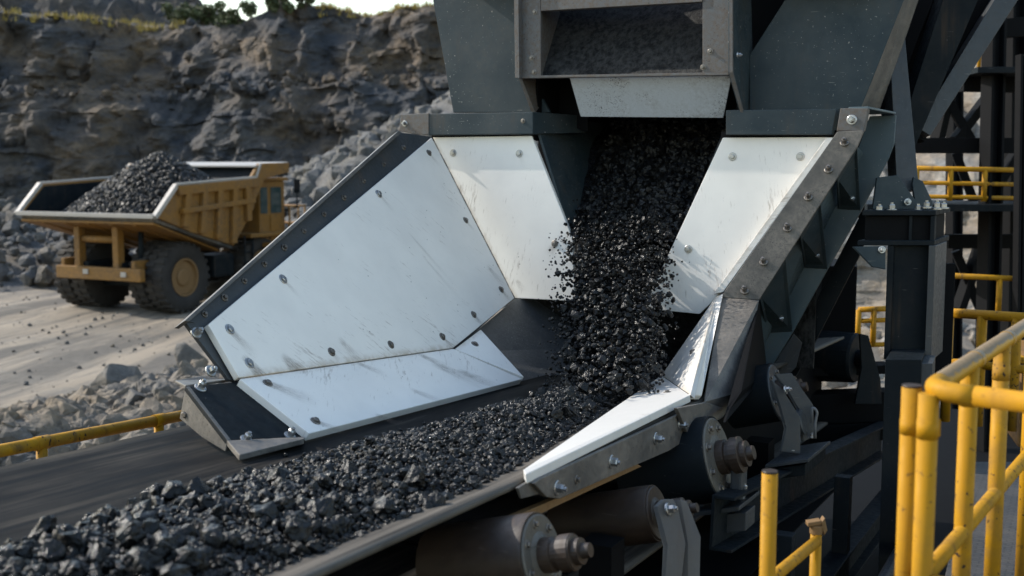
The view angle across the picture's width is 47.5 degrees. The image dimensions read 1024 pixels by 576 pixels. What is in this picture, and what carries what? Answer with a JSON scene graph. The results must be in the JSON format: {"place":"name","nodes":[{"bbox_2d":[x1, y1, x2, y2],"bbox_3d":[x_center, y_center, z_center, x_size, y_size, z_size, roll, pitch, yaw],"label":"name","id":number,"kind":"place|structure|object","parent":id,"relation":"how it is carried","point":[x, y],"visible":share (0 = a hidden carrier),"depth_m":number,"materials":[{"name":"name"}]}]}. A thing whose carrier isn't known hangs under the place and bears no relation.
{"place":"outdoors","nodes":[
{"label":"outdoors","id":0,"kind":"place"},
{"bbox_2d":[0,4,448,205],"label":"quarry face","id":1,"kind":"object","parent":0,"point":[91,124],"visible":0.27,"depth_m":85.56},
{"bbox_2d":[161,1,208,24],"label":"rim tree","id":2,"kind":"object","parent":1,"relation":"on","point":[185,9],"visible":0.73,"depth_m":99.71,"materials":[{"name":"green plant"}]},
{"bbox_2d":[184,3,218,25],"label":"rim tree","id":3,"kind":"object","parent":1,"relation":"on","point":[208,13],"visible":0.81,"depth_m":99.93,"materials":[{"name":"green plant"}]},
{"bbox_2d":[2,0,433,32],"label":"dry grass","id":4,"kind":"structure","parent":1,"relation":"on","point":[153,24],"depth_m":92.80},
{"bbox_2d":[0,10,444,204],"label":"scree","id":5,"kind":"structure","parent":1,"relation":"on","point":[208,85],"depth_m":85.49,"materials":[{"name":"grey stone"}]},
{"bbox_2d":[212,0,258,27],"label":"rim tree","id":6,"kind":"object","parent":1,"relation":"on","point":[230,16],"visible":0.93,"depth_m":92.97,"materials":[{"name":"green plant"}]},
{"bbox_2d":[264,0,294,13],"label":"rim tree","id":7,"kind":"object","parent":1,"relation":"on","point":[285,5],"visible":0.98,"depth_m":92.65,"materials":[{"name":"green plant"}]},
{"bbox_2d":[295,0,315,22],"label":"rim tree","id":8,"kind":"object","parent":1,"relation":"on","point":[303,3],"visible":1,"depth_m":92.97,"materials":[{"name":"green plant"}]},
{"bbox_2d":[201,0,433,19],"label":"sky","id":9,"kind":"structure","parent":0,"point":[373,6],"materials":[{"name":"white"}]},
{"bbox_2d":[0,289,975,407],"bbox_3d":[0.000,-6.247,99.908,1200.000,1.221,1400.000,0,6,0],"label":"ground","id":10,"kind":"structure","parent":0,"point":[79,349],"depth_m":32.42,"materials":[{"name":"beige soil"}]},
{"bbox_2d":[18,396,46,404],"bbox_3d":[-7.889,2.126,19.489,0.828,0.620,1.035,-2,12,-16],"label":"boulder","id":11,"kind":"object","parent":10,"relation":"on","point":[36,398],"visible":0.17,"depth_m":19.45,"materials":[{"name":"grey stone"}]},
{"bbox_2d":[0,225,73,292],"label":"rubble bank","id":12,"kind":"structure","parent":10,"relation":"on","point":[14,284],"depth_m":48.49,"materials":[{"name":"grey stone"}]},
{"bbox_2d":[0,199,135,287],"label":"rubble","id":13,"kind":"object","parent":12,"relation":"on","point":[12,224],"visible":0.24,"depth_m":49.18,"materials":[{"name":"grey stone"}]},
{"bbox_2d":[1,293,207,394],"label":"road stones","id":14,"kind":"object","parent":10,"relation":"on","point":[67,342],"visible":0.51,"depth_m":33.48,"materials":[{"name":"grey stone"}]},
{"bbox_2d":[0,358,231,466],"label":"roadside rubble","id":15,"kind":"object","parent":10,"relation":"on","point":[83,406],"visible":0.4,"depth_m":18.43,"materials":[{"name":"grey stone"}]},
{"bbox_2d":[116,380,145,406],"bbox_3d":[-6.626,2.071,20.324,0.411,0.832,1.019,-1,6,-6],"label":"boulder","id":16,"kind":"object","parent":15,"relation":"on","point":[133,397],"visible":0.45,"depth_m":20.31,"materials":[{"name":"grey stone"}]},
{"bbox_2d":[89,363,142,386],"bbox_3d":[-8.224,2.005,24.379,1.118,0.929,0.996,4,7,32],"label":"boulder","id":17,"kind":"object","parent":10,"relation":"on","point":[112,373],"visible":0.45,"depth_m":24.04,"materials":[{"name":"grey stone"}]},
{"bbox_2d":[0,0,245,25],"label":"spoil heap","id":18,"kind":"object","parent":10,"relation":"on","point":[140,10],"visible":0.07,"depth_m":114.71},
{"bbox_2d":[143,373,157,380],"bbox_3d":[-7.259,2.022,23.216,0.590,0.632,0.701,1,6,11],"label":"boulder","id":19,"kind":"object","parent":10,"relation":"on","point":[149,376],"visible":0.11,"depth_m":23.13,"materials":[{"name":"grey stone"}]},
{"bbox_2d":[14,162,305,312],"bbox_3d":[-11.969,-1.987,41.529,6.410,4.998,8.735,3,7,26],"label":"dump truck","id":20,"kind":"object","parent":10,"relation":"on","point":[176,261],"visible":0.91,"depth_m":39.05,"materials":[{"name":"yellow paint"}]},
{"bbox_2d":[60,151,214,221],"bbox_3d":[-12.710,-3.419,39.857,5.478,2.523,4.969,3,7,26],"label":"coal load","id":21,"kind":"object","parent":20,"relation":"in","point":[142,185],"visible":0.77,"depth_m":38.63},
{"bbox_2d":[152,382,172,396],"bbox_3d":[-6.204,1.995,20.544,0.383,0.673,0.491,3,7,24],"label":"boulder","id":22,"kind":"object","parent":10,"relation":"on","point":[157,387],"visible":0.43,"depth_m":20.45,"materials":[{"name":"grey stone"}]},
{"bbox_2d":[174,342,208,364],"bbox_3d":[-7.662,1.720,27.630,0.871,0.938,0.825,5,8,40],"label":"boulder","id":23,"kind":"object","parent":10,"relation":"on","point":[185,351],"visible":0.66,"depth_m":27.34,"materials":[{"name":"grey stone"}]},
{"bbox_2d":[131,91,537,305],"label":"gravel heap","id":24,"kind":"object","parent":10,"relation":"on","point":[326,178],"visible":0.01,"depth_m":49.87,"materials":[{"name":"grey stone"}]},
{"bbox_2d":[0,337,882,575],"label":"belt conveyor","id":25,"kind":"object","parent":10,"relation":"on","point":[689,504],"visible":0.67,"depth_m":4.79,"materials":[{"name":"black rubber"}]},
{"bbox_2d":[0,410,181,458],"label":"handrail","id":26,"kind":"object","parent":25,"relation":"attached to","point":[41,445],"visible":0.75,"depth_m":5.67,"materials":[{"name":"yellow metal"}]},
{"bbox_2d":[0,346,672,575],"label":"coal","id":27,"kind":"object","parent":25,"relation":"on","point":[248,521],"visible":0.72,"depth_m":3.62,"materials":[{"name":"black stone"}]},
{"bbox_2d":[529,111,725,396],"bbox_3d":[0.752,-0.584,7.317,1.344,2.009,3.536,3,7,25],"label":"falling coal","id":28,"kind":"object","parent":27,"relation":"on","point":[644,177],"visible":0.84,"depth_m":7.37,"materials":[{"name":"black stone"}]},
{"bbox_2d":[759,468,777,575],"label":"bollard post","id":29,"kind":"object","parent":25,"relation":"on","point":[768,522],"visible":1,"depth_m":3.70,"materials":[{"name":"yellow metal"}]},
{"bbox_2d":[810,259,884,442],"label":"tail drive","id":30,"kind":"structure","parent":25,"relation":"on","point":[849,357],"depth_m":9.30,"materials":[{"name":"black metal"}]},
{"bbox_2d":[776,408,1020,575],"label":"sump deck","id":31,"kind":"structure","parent":25,"relation":"on","point":[848,509],"depth_m":8.35,"materials":[{"name":"black metal"}]},
{"bbox_2d":[775,516,826,575],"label":"short barrier","id":32,"kind":"object","parent":31,"relation":"on","point":[811,546],"visible":1,"depth_m":4.36,"materials":[{"name":"yellow metal"}]},
{"bbox_2d":[855,306,885,346],"bbox_3d":[3.266,0.351,10.517,0.326,0.382,0.053,0,6,0],"label":"platform railing","id":33,"kind":"object","parent":31,"relation":"on","point":[873,320],"visible":0.48,"depth_m":10.49,"materials":[{"name":"yellow metal"}]},
{"bbox_2d":[852,0,1017,575],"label":"hopper frame","id":34,"kind":"object","parent":31,"relation":"on","point":[956,37],"visible":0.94,"depth_m":7.00,"materials":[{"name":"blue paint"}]},
{"bbox_2d":[175,0,895,498],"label":"loading chute","id":35,"kind":"object","parent":34,"relation":"attached to","point":[373,288],"visible":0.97,"depth_m":6.93,"materials":[{"name":"metal"}]},
{"bbox_2d":[433,0,933,130],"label":"feed hopper","id":36,"kind":"object","parent":35,"relation":"attached to","point":[657,58],"visible":0.89,"depth_m":7.42,"materials":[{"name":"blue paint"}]},
{"bbox_2d":[865,0,1023,451],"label":"steel tower","id":37,"kind":"structure","parent":31,"relation":"on","point":[995,244],"depth_m":12.02,"materials":[{"name":"metal"}]},
{"bbox_2d":[917,166,1013,200],"bbox_3d":[4.838,-1.063,11.916,1.448,0.376,0.057,0,6,0],"label":"platform railing","id":38,"kind":"object","parent":37,"relation":"on","point":[950,183],"visible":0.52,"depth_m":11.89,"materials":[{"name":"yellow metal"}]},
{"bbox_2d":[955,273,1011,310],"bbox_3d":[4.821,0.067,11.518,1.113,0.438,0.056,0,6,0],"label":"platform railing","id":39,"kind":"object","parent":37,"relation":"attached to","point":[999,279],"visible":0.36,"depth_m":11.48,"materials":[{"name":"yellow metal"}]},
{"bbox_2d":[940,308,1023,431],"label":"platform railing","id":40,"kind":"object","parent":31,"relation":"on","point":[982,317],"visible":0.49,"depth_m":8.35,"materials":[{"name":"yellow metal"}]},
{"bbox_2d":[1007,340,1023,446],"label":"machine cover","id":41,"kind":"object","parent":31,"relation":"on","point":[1015,436],"visible":0.16,"depth_m":9.24,"materials":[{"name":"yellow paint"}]},
{"bbox_2d":[824,306,975,388],"bbox_3d":[16.010,1.487,26.313,20.239,1.427,16.091,0,6,0],"label":"loose rock","id":42,"kind":"object","parent":10,"relation":"on","point":[966,328],"visible":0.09,"depth_m":28.79,"materials":[{"name":"grey stone"}]},
{"bbox_2d":[945,462,1018,575],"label":"walkway","id":43,"kind":"structure","parent":10,"relation":"on","point":[1009,533],"depth_m":5.39,"materials":[{"name":"metal"}]},
{"bbox_2d":[895,383,940,575],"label":"gate post","id":44,"kind":"object","parent":43,"relation":"on","point":[906,476],"visible":0.67,"depth_m":3.19,"materials":[{"name":"yellow metal"}]},
{"bbox_2d":[911,319,1023,575],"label":"guardrail","id":45,"kind":"object","parent":43,"relation":"on","point":[968,395],"visible":1,"depth_m":3.50,"materials":[{"name":"yellow metal"}]},
{"bbox_2d":[834,64,980,308],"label":"rock bank","id":46,"kind":"object","parent":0,"point":[871,285],"visible":0.02,"depth_m":40.42,"materials":[{"name":"grey stone"}]}
]}

